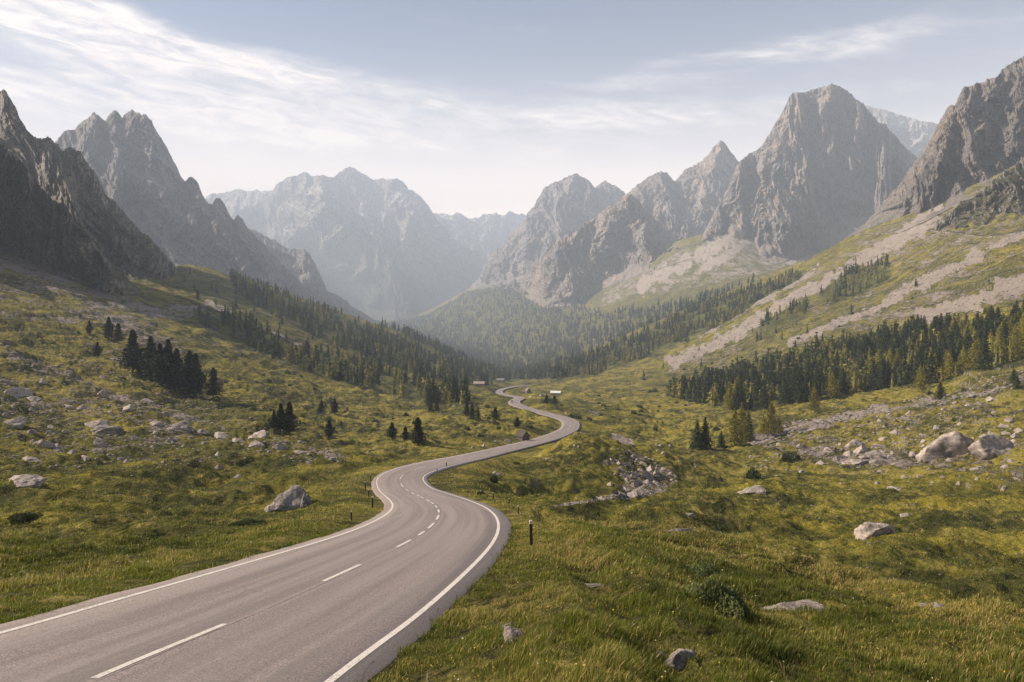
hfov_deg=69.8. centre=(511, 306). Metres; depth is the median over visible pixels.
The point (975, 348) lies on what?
larch tree
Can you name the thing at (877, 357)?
larch tree
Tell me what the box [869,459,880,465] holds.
boulder
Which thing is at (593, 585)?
boulder
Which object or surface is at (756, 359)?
forest
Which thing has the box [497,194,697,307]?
mountain
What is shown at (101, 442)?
boulder
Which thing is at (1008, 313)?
larch tree
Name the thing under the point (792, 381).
spruce tree
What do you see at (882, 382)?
spruce tree
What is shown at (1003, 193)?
crag
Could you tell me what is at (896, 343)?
spruce tree
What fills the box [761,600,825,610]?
boulder
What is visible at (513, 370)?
forest
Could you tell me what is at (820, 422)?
rubble
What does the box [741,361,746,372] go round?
spruce tree
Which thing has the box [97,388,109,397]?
boulder
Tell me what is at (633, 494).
boulder
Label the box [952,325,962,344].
spruce tree
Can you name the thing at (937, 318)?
spruce tree
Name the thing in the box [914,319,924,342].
spruce tree
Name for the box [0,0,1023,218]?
sky
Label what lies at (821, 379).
spruce tree
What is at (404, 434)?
stone pine
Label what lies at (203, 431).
boulder
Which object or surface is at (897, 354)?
larch tree
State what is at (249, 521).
juniper bush
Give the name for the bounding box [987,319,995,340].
spruce tree
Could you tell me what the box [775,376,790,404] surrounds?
spruce tree
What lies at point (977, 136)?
mountain
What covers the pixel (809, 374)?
spruce tree
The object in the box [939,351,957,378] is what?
larch tree
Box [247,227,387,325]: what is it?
mountain
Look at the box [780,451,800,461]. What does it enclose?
dwarf pine bush
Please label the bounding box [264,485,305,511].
boulder
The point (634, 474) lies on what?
boulder
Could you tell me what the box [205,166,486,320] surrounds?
mountain
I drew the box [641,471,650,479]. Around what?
boulder
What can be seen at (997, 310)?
spruce tree
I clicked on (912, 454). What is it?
boulder
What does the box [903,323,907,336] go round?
spruce tree
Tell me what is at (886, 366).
spruce tree
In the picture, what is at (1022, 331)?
larch tree
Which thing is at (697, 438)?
spruce tree
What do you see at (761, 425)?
larch tree
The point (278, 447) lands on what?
boulder
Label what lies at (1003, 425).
boulder
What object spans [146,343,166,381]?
stone pine
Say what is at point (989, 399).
boulder
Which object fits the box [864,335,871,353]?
spruce tree
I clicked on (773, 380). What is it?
spruce tree
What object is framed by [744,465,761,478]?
dwarf pine bush
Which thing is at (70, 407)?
boulder
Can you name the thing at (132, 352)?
stone pine
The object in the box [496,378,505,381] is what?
barn
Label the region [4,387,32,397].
boulder
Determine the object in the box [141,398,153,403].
boulder
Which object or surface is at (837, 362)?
spruce tree
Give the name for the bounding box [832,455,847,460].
boulder
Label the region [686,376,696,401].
spruce tree
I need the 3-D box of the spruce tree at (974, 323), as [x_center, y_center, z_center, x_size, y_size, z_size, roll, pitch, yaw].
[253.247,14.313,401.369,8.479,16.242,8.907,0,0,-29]
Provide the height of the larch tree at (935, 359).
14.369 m
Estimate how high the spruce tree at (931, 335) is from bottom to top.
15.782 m
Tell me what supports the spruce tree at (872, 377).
on the ground at (162, 310)
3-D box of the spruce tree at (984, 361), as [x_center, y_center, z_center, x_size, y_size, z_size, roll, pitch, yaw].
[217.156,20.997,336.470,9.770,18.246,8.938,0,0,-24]
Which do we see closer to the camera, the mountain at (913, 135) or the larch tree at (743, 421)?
the larch tree at (743, 421)
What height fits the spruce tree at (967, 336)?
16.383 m
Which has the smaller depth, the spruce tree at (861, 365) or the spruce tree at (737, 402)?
the spruce tree at (737, 402)
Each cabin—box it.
[514,429,529,440]
[550,391,560,394]
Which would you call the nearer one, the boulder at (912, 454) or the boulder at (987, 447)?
the boulder at (987, 447)
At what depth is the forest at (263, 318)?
730.93 m
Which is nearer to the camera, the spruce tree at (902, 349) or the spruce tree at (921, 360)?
the spruce tree at (921, 360)
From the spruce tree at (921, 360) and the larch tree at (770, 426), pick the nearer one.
the larch tree at (770, 426)
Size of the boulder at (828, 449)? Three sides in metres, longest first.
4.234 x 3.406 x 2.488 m
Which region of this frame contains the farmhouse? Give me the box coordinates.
[473,381,484,385]
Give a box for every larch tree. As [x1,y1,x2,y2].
[722,384,736,408]
[723,408,745,445]
[731,382,736,398]
[732,403,754,442]
[756,414,769,432]
[760,401,782,434]
[775,416,783,431]
[807,383,822,412]
[823,372,843,397]
[824,370,831,392]
[848,364,862,386]
[873,349,882,361]
[885,348,893,368]
[891,351,901,370]
[910,364,927,390]
[925,354,942,382]
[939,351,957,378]
[942,348,951,365]
[956,345,970,370]
[959,318,964,328]
[963,340,982,368]
[964,324,977,343]
[969,336,991,358]
[989,331,1008,358]
[1004,325,1023,353]
[1004,336,1023,360]
[1006,308,1010,321]
[1007,315,1014,333]
[1012,316,1023,336]
[1017,324,1023,345]
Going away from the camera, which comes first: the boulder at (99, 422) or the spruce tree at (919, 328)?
the boulder at (99, 422)
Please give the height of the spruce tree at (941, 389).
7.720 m
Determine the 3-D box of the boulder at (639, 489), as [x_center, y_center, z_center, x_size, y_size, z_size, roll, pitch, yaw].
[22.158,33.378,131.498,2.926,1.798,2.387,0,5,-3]
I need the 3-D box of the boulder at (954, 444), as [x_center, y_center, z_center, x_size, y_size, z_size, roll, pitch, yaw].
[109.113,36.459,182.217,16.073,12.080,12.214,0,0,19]
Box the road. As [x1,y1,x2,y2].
[0,385,579,681]
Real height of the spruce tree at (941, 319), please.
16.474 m
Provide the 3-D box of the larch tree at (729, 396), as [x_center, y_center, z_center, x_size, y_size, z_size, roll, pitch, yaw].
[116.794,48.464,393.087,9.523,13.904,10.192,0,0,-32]
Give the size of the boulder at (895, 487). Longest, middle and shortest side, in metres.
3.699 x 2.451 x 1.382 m
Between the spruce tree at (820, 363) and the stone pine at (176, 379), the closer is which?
the stone pine at (176, 379)
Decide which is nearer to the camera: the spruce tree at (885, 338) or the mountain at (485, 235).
the spruce tree at (885, 338)
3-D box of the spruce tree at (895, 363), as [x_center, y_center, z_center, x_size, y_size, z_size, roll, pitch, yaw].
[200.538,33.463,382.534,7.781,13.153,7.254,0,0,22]
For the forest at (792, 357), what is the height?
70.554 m
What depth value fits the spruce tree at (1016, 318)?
371.33 m
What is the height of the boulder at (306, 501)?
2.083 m
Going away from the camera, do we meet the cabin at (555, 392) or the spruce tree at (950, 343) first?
the spruce tree at (950, 343)
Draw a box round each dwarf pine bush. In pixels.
[489,472,497,482]
[568,412,581,418]
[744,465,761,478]
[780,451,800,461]
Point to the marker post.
(531, 532)
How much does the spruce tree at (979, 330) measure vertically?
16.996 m
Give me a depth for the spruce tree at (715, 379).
459.71 m
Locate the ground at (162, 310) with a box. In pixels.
[0,166,1023,681]
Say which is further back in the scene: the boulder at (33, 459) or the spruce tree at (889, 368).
the spruce tree at (889, 368)
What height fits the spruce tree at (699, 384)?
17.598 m
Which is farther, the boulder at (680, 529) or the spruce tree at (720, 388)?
the spruce tree at (720, 388)
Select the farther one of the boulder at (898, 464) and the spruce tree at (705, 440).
the spruce tree at (705, 440)
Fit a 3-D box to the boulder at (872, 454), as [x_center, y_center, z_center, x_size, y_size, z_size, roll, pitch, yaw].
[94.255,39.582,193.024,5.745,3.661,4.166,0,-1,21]
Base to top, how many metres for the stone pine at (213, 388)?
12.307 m
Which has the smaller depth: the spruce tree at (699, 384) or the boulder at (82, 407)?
the boulder at (82, 407)
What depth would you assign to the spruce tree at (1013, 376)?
285.82 m
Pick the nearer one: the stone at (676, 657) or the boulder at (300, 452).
the stone at (676, 657)
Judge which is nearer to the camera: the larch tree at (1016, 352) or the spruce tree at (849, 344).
the larch tree at (1016, 352)
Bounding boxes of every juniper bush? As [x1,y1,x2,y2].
[5,512,43,523]
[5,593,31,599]
[228,517,267,526]
[678,562,725,578]
[684,576,749,619]
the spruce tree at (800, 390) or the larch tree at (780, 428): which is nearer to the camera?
the larch tree at (780, 428)
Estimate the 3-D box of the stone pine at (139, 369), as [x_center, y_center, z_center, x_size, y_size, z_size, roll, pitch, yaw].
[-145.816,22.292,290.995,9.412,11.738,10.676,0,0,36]
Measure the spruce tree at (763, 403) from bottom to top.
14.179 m
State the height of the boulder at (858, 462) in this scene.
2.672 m
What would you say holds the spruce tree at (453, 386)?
on the ground at (162, 310)
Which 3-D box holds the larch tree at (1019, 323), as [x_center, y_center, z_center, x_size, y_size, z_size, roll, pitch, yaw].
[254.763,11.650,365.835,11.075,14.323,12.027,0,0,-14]
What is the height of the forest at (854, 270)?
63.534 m
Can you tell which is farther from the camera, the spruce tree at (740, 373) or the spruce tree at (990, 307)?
the spruce tree at (740, 373)
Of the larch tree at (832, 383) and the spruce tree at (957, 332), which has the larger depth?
the spruce tree at (957, 332)
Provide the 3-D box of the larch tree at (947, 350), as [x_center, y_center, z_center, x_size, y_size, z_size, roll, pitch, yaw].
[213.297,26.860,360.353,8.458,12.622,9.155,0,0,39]
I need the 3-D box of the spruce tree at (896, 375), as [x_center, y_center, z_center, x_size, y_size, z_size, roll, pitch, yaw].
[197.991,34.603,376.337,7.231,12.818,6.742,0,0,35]
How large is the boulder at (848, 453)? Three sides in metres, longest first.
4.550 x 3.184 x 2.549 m
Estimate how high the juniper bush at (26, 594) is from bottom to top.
0.205 m
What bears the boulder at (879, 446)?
on the ground at (162, 310)
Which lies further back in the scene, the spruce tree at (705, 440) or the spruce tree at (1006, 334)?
the spruce tree at (1006, 334)
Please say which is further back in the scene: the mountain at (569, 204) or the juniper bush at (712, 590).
the mountain at (569, 204)
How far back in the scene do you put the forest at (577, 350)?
2853.99 m
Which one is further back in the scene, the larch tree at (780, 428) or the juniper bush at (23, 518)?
the larch tree at (780, 428)
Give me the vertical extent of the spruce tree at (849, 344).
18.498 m
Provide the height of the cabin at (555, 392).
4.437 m
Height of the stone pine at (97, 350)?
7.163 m
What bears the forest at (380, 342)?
on the ground at (162, 310)
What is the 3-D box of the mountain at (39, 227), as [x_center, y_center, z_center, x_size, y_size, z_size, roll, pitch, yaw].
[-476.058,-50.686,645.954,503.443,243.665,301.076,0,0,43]
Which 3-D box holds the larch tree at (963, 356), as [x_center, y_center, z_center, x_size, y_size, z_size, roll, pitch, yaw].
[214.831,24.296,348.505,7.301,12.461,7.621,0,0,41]
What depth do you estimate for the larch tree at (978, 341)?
347.70 m
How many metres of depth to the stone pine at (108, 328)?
350.84 m
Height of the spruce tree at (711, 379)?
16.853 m
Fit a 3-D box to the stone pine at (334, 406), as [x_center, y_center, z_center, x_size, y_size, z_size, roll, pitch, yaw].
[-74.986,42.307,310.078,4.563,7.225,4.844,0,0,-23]
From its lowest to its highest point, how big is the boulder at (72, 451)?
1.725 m
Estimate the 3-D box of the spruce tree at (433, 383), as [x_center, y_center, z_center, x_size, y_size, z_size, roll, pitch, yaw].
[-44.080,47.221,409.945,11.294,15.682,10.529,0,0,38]
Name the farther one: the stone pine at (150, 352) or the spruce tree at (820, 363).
the spruce tree at (820, 363)
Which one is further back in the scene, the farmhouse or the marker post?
the farmhouse
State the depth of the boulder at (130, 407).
197.27 m
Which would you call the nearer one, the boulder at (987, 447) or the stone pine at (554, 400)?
the boulder at (987, 447)
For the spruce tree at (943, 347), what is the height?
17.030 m
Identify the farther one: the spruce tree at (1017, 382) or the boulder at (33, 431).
the spruce tree at (1017, 382)
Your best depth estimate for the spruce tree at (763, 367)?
488.38 m
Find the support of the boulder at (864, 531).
on the ground at (162, 310)
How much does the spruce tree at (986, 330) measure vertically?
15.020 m
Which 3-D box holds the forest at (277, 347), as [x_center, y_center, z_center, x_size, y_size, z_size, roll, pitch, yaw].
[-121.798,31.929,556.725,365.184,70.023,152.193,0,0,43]
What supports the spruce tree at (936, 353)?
on the ground at (162, 310)
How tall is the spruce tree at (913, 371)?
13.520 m
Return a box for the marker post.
[529,520,532,545]
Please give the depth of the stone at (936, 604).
23.31 m
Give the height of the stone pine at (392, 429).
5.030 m
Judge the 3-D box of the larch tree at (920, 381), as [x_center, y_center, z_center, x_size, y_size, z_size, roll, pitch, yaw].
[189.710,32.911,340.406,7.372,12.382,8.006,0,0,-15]
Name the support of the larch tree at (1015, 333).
on the ground at (162, 310)
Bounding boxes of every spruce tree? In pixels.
[425,394,434,411]
[429,377,442,403]
[434,397,439,410]
[449,375,455,400]
[462,400,469,415]
[463,377,470,399]
[465,401,475,420]
[475,407,481,420]
[679,375,688,399]
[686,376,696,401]
[686,380,693,401]
[689,420,704,449]
[693,376,701,402]
[698,417,714,450]
[702,374,710,401]
[708,374,713,390]
[710,373,718,388]
[714,431,726,448]
[716,377,725,399]
[729,385,744,410]
[732,377,747,409]
[736,367,742,380]
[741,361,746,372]
[742,411,756,441]
[752,372,766,401]
[756,382,769,409]
[759,364,764,376]
[768,372,778,391]
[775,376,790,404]
[783,372,800,402]
[787,370,808,403]
[805,367,812,384]
[812,373,820,395]
[817,369,826,396]
[818,358,823,370]
[822,350,827,364]
[826,357,831,372]
[832,351,840,368]
[833,366,839,384]
[838,367,850,393]
[845,337,852,354]
[850,340,857,359]
[857,355,867,382]
[862,358,881,391]
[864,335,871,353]
[872,358,889,389]
[876,356,890,387]
[879,327,889,345]
[879,340,886,356]
[884,338,895,363]
[886,359,893,381]
[889,358,902,380]
[891,323,899,341]
[893,363,903,384]
[894,337,900,351]
[899,339,906,361]
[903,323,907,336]
[906,318,912,336]
[906,356,919,381]
[908,333,916,347]
[908,347,925,380]
[911,320,917,335]
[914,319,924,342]
[919,332,931,355]
[922,315,929,329]
[923,353,939,383]
[927,348,948,380]
[929,330,936,341]
[930,316,939,331]
[932,315,942,331]
[933,382,945,399]
[935,322,939,338]
[936,346,944,381]
[939,313,944,331]
[940,341,952,371]
[943,317,950,334]
[947,336,953,348]
[950,320,957,340]
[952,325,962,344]
[960,327,973,355]
[962,313,968,326]
[969,318,976,333]
[970,324,987,347]
[972,332,994,370]
[976,315,983,329]
[981,321,989,342]
[984,305,994,318]
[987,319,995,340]
[988,307,997,323]
[994,306,1002,326]
[998,320,1011,355]
[1007,368,1017,382]
[1008,306,1015,322]
[1010,313,1019,331]
[1010,377,1021,389]
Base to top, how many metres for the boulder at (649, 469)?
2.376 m
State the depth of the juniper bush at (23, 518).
41.75 m
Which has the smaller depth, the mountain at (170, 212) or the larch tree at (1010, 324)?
the larch tree at (1010, 324)
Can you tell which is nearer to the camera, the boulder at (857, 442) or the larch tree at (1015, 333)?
the boulder at (857, 442)
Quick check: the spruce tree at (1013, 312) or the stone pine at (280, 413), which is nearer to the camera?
the stone pine at (280, 413)
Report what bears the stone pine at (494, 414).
on the ground at (162, 310)
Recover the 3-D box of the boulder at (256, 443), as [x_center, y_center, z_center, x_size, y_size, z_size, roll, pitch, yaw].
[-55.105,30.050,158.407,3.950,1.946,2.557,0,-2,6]
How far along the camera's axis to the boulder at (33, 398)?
197.43 m
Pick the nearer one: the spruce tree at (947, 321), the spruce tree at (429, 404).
the spruce tree at (429, 404)
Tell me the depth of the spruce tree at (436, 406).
370.60 m
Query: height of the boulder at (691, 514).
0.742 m
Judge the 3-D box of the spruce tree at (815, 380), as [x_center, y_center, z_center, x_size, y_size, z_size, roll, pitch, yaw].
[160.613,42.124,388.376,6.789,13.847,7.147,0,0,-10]
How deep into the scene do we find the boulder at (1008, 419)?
211.42 m
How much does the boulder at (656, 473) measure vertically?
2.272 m
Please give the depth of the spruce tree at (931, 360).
353.17 m
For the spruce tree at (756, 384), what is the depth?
408.87 m
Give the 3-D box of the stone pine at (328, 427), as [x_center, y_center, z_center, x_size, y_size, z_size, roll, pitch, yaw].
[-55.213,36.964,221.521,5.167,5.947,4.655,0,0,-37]
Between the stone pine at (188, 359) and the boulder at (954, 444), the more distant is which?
the stone pine at (188, 359)
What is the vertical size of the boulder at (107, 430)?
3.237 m
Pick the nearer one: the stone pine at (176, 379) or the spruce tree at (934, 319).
the stone pine at (176, 379)
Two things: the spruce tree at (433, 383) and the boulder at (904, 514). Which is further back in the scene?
the spruce tree at (433, 383)
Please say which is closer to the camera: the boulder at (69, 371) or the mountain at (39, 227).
the boulder at (69, 371)
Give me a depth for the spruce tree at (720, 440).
237.43 m
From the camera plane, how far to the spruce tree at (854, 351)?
483.83 m
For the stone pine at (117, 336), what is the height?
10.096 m
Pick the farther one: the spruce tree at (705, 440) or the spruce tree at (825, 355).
the spruce tree at (825, 355)
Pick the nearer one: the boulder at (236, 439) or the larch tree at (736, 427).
the boulder at (236, 439)
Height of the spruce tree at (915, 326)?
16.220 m
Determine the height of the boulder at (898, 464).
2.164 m
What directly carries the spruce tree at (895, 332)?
on the ground at (162, 310)
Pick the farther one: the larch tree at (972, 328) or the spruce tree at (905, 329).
the spruce tree at (905, 329)
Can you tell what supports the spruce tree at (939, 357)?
on the ground at (162, 310)
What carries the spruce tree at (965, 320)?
on the ground at (162, 310)
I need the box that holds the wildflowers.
[11,509,1016,681]
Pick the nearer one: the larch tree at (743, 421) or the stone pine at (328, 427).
the stone pine at (328, 427)
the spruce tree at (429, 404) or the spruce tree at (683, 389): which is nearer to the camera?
the spruce tree at (429, 404)
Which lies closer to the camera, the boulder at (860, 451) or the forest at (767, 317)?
the boulder at (860, 451)
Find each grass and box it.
[0,422,1023,605]
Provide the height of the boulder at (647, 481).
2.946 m
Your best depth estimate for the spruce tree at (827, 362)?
454.76 m
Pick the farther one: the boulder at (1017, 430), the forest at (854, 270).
the forest at (854, 270)
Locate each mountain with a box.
[0,89,177,279]
[0,142,144,303]
[54,109,361,318]
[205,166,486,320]
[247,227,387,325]
[433,211,525,258]
[461,173,624,300]
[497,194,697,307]
[625,140,738,238]
[667,83,917,263]
[840,56,1023,241]
[865,106,937,158]
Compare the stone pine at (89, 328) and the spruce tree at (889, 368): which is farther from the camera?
the spruce tree at (889, 368)
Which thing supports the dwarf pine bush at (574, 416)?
on the ground at (162, 310)
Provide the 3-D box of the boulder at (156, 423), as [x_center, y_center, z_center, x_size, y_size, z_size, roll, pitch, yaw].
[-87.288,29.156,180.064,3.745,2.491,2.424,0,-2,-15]
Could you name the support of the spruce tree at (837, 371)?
on the ground at (162, 310)
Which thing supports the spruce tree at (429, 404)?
on the ground at (162, 310)
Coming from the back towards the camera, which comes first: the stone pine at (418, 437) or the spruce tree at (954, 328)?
the spruce tree at (954, 328)
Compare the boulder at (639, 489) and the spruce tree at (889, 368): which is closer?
the boulder at (639, 489)
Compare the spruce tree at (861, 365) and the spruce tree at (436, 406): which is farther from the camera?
the spruce tree at (861, 365)
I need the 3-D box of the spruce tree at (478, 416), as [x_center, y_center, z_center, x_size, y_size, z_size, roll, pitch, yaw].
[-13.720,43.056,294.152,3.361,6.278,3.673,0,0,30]
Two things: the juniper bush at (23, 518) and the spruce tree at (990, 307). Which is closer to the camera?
the juniper bush at (23, 518)
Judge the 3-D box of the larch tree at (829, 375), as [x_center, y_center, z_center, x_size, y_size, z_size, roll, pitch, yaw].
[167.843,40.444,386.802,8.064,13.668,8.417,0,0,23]
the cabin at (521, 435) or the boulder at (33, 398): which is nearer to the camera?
the boulder at (33, 398)
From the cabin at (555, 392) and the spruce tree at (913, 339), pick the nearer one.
the spruce tree at (913, 339)
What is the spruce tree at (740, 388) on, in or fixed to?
on the ground at (162, 310)
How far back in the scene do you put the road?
14.18 m
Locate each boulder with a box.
[0,379,12,385]
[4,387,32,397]
[4,416,26,429]
[10,474,46,487]
[22,456,41,462]
[26,396,42,401]
[26,429,36,433]
[33,439,54,447]
[39,378,47,384]
[52,443,63,448]
[64,370,72,374]
[64,404,74,409]
[67,449,78,454]
[76,405,89,409]
[81,455,90,461]
[84,419,111,427]
[90,426,123,434]
[93,437,108,447]
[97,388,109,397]
[123,404,134,410]
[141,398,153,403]
[150,420,164,426]
[166,420,190,431]
[197,429,209,434]
[214,431,227,438]
[232,438,245,442]
[248,430,269,439]
[248,440,264,446]
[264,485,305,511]
[272,444,285,449]
[293,450,307,453]
[300,493,311,506]
[586,583,599,588]
[627,491,637,497]
[630,472,638,476]
[631,479,642,486]
[633,487,643,491]
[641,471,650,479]
[643,479,656,486]
[646,466,652,471]
[653,470,659,476]
[669,528,692,531]
[685,513,694,517]
[737,485,765,494]
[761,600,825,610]
[823,447,834,452]
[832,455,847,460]
[842,459,869,465]
[843,450,854,456]
[844,439,863,446]
[853,445,869,457]
[854,522,894,540]
[859,450,882,458]
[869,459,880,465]
[871,444,886,447]
[885,486,900,490]
[889,429,901,434]
[891,462,904,466]
[900,513,910,517]
[909,451,916,456]
[915,431,973,462]
[968,434,1014,459]
[986,396,995,401]
[999,423,1009,427]
[1004,417,1015,422]
[1014,427,1023,432]
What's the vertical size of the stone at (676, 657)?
0.380 m
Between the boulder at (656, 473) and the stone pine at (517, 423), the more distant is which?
the stone pine at (517, 423)
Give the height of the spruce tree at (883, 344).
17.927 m
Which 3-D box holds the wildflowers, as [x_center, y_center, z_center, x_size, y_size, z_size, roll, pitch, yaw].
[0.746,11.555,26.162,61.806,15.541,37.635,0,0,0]
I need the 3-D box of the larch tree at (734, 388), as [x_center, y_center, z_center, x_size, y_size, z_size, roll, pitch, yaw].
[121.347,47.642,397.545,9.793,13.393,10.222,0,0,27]
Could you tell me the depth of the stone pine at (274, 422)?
193.66 m
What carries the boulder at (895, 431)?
on the ground at (162, 310)
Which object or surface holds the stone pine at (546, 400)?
on the ground at (162, 310)
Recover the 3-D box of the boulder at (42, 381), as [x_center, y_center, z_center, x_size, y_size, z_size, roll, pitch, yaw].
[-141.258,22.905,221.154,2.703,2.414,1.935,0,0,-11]
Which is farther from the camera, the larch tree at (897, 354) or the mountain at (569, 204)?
the mountain at (569, 204)
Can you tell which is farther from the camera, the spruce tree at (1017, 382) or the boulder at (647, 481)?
the spruce tree at (1017, 382)
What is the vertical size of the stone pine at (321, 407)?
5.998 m
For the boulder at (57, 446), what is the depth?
125.49 m
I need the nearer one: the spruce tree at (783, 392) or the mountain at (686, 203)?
the spruce tree at (783, 392)
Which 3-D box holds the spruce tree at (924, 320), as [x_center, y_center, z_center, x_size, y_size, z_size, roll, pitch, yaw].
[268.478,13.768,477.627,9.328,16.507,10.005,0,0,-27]
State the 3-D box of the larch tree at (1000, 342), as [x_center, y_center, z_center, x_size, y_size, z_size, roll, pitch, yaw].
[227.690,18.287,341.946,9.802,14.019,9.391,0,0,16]
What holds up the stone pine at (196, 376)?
on the ground at (162, 310)
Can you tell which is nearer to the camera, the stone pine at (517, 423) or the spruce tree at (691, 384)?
the stone pine at (517, 423)
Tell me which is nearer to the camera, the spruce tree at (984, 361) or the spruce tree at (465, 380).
the spruce tree at (984, 361)
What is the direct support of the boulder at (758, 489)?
on the ground at (162, 310)
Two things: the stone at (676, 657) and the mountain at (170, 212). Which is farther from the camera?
the mountain at (170, 212)
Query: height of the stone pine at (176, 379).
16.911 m
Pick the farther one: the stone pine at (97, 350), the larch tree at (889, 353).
the larch tree at (889, 353)
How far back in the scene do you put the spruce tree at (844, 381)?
384.90 m
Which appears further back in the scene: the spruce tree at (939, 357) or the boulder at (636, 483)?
the spruce tree at (939, 357)
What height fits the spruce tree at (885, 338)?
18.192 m
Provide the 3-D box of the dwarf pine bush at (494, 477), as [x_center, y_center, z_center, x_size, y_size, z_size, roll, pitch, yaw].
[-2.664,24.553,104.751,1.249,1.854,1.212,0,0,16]
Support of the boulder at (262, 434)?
on the ground at (162, 310)
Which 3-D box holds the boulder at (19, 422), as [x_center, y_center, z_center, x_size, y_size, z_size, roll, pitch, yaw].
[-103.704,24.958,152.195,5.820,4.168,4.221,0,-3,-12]
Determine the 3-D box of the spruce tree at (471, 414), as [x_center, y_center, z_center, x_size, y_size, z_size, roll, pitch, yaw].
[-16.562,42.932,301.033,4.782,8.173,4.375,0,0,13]
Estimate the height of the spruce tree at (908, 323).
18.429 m
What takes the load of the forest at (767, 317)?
on the ground at (162, 310)
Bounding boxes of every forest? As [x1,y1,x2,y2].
[189,268,407,376]
[196,303,474,406]
[229,267,496,385]
[379,273,759,368]
[401,326,564,380]
[552,266,801,378]
[641,279,981,379]
[665,305,1023,409]
[759,293,808,325]
[820,253,889,301]
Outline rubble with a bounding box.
[0,218,1023,574]
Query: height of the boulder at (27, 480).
1.248 m
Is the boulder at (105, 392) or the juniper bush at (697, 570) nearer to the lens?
the juniper bush at (697, 570)
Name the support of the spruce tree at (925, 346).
on the ground at (162, 310)
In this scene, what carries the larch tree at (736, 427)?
on the ground at (162, 310)
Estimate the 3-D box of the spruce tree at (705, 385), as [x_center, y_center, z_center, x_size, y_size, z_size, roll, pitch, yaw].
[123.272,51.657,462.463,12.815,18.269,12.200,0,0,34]
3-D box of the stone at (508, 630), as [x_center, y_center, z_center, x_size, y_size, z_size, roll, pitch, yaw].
[0.081,5.040,10.987,0.568,0.419,0.376,0,2,24]
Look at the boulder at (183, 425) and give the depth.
177.39 m
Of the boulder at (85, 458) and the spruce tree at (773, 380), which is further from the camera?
the spruce tree at (773, 380)
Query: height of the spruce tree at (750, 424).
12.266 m
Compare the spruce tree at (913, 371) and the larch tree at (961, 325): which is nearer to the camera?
the spruce tree at (913, 371)
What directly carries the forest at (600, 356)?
on the ground at (162, 310)
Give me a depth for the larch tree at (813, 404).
327.06 m
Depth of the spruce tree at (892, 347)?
424.64 m
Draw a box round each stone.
[503,626,523,641]
[663,648,695,672]
[931,602,943,606]
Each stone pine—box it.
[85,320,94,333]
[92,341,102,357]
[100,317,115,339]
[109,322,124,342]
[113,329,141,372]
[128,348,145,374]
[134,336,156,380]
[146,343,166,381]
[149,339,186,387]
[159,348,192,391]
[179,351,206,393]
[181,353,212,398]
[202,368,224,397]
[267,409,280,427]
[270,403,286,431]
[275,402,305,434]
[318,399,325,412]
[321,419,336,437]
[329,398,339,413]
[384,422,398,437]
[400,426,408,438]
[403,417,431,444]
[489,407,500,418]
[512,417,522,426]
[543,395,552,403]
[550,395,559,403]
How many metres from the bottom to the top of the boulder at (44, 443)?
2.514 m
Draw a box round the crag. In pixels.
[930,161,1023,237]
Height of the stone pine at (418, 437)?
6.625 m
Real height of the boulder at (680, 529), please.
0.376 m
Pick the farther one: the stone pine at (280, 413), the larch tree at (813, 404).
the larch tree at (813, 404)
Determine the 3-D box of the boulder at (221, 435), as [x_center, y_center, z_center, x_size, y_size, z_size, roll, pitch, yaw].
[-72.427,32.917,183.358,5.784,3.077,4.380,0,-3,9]
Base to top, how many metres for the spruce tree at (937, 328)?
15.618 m
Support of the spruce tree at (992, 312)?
on the ground at (162, 310)
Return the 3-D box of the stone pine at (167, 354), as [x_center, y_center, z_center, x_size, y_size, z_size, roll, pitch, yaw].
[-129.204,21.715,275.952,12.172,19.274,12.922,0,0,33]
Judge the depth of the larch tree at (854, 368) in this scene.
403.35 m
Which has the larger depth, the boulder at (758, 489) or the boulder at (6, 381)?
the boulder at (6, 381)
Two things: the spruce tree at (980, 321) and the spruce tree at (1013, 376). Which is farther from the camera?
the spruce tree at (980, 321)
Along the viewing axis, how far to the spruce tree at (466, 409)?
320.13 m
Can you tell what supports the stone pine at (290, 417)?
on the ground at (162, 310)
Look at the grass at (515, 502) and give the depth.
79.78 m

